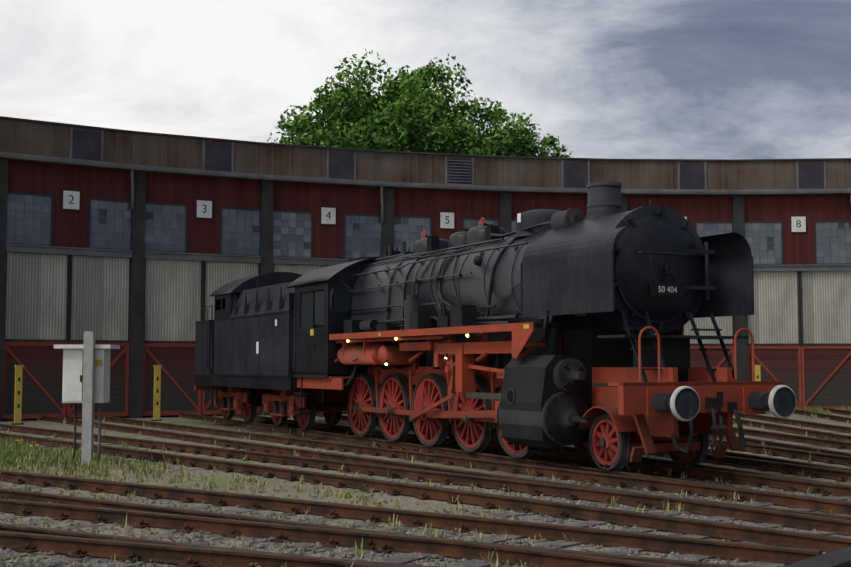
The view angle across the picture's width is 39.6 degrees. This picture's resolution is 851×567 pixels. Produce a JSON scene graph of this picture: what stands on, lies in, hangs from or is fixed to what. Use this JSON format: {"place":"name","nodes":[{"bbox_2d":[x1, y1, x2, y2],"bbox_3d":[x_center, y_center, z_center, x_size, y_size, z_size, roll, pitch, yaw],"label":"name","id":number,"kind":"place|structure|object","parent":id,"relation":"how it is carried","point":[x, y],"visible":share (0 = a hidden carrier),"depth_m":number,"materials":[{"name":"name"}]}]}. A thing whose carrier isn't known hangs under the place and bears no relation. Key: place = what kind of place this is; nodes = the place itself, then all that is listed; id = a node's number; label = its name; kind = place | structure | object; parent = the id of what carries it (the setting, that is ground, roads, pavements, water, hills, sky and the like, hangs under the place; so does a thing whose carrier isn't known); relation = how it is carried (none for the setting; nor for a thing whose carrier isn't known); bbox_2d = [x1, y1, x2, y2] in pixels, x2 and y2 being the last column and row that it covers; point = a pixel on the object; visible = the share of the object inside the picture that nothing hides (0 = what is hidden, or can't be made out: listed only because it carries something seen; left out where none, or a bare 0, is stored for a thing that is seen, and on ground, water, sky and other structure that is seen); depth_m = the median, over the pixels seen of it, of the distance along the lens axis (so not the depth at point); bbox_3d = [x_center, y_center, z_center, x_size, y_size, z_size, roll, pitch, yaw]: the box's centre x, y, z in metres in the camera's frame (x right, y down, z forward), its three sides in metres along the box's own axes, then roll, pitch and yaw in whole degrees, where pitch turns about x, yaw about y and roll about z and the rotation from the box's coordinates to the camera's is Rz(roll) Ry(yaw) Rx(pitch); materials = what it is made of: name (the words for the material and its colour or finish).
{"place":"outdoors","nodes":[
{"label":"outdoors","id":0,"kind":"place"},
{"bbox_2d":[0,410,850,566],"bbox_3d":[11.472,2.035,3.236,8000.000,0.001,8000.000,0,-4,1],"label":"ground","id":1,"kind":"structure","parent":0,"point":[221,481],"depth_m":17.73,"materials":[{"name":"grey gravel"}]},
{"bbox_2d":[54,331,119,464],"bbox_3d":[-6.175,2.082,21.450,1.020,2.408,0.770,0,-4,1],"label":"electrical box","id":2,"kind":"object","parent":1,"relation":"on","point":[86,374],"visible":0.85,"depth_m":21.29,"materials":[{"name":"metal"}]},
{"bbox_2d":[11,365,760,424],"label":"yellow marker posts","id":3,"kind":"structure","parent":1,"relation":"on","point":[18,394],"depth_m":38.09,"materials":[{"name":"yellow paint"}]},
{"bbox_2d":[267,49,572,157],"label":"tree","id":4,"kind":"object","parent":1,"relation":"on","point":[407,113],"visible":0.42,"depth_m":75.68,"materials":[{"name":"green plant"}]},
{"bbox_2d":[0,116,850,421],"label":"roundhouse building","id":5,"kind":"structure","parent":1,"relation":"on","point":[262,176],"depth_m":43.82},
{"bbox_2d":[2,127,850,418],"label":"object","id":6,"kind":"structure","parent":5,"relation":"in","point":[51,300],"depth_m":41.42,"materials":[{"name":"grey metal"}]},
{"bbox_2d":[0,405,850,566],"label":"grass tufts","id":7,"kind":"object","parent":1,"relation":"on","point":[17,455],"visible":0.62,"depth_m":19.71,"materials":[{"name":"green plant"}]},
{"bbox_2d":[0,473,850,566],"bbox_3d":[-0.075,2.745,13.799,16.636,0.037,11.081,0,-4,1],"label":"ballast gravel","id":8,"kind":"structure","parent":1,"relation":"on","point":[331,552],"depth_m":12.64,"materials":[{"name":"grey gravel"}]},
{"bbox_2d":[0,417,850,566],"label":"track sleepers","id":9,"kind":"object","parent":1,"relation":"on","point":[404,559],"visible":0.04,"depth_m":12.33,"materials":[{"name":"brown wood"}]},
{"bbox_2d":[0,407,850,566],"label":"track rails","id":10,"kind":"object","parent":9,"relation":"on","point":[788,547],"visible":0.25,"depth_m":14.66,"materials":[{"name":"brown metal"}]},
{"bbox_2d":[194,182,795,470],"bbox_3d":[-0.810,1.196,27.591,3.534,4.747,23.480,2,-4,-27],"label":"steam locomotive","id":11,"kind":"object","parent":10,"relation":"on","point":[538,331],"visible":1,"depth_m":20.54,"materials":[{"name":"metal"}]},
{"bbox_2d":[0,441,850,566],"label":"track fastenings","id":12,"kind":"object","parent":1,"relation":"on","point":[332,543],"visible":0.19,"depth_m":16.38,"materials":[{"name":"metal"}]},
{"bbox_2d":[194,421,837,496],"bbox_3d":[-0.731,3.679,27.265,3.800,0.001,26.000,2,-4,-27],"label":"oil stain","id":13,"kind":"object","parent":1,"relation":"on","point":[488,452],"depth_m":25.48,"materials":[{"name":"black"}]},
{"bbox_2d":[783,547,850,566],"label":"turntable pit","id":14,"kind":"object","parent":1,"relation":"in","point":[840,558],"depth_m":10.15,"materials":[{"name":"concrete"}]},
{"bbox_2d":[0,0,850,158],"label":"sky","id":15,"kind":"structure","parent":0,"point":[612,79],"materials":[{"name":"grey"}]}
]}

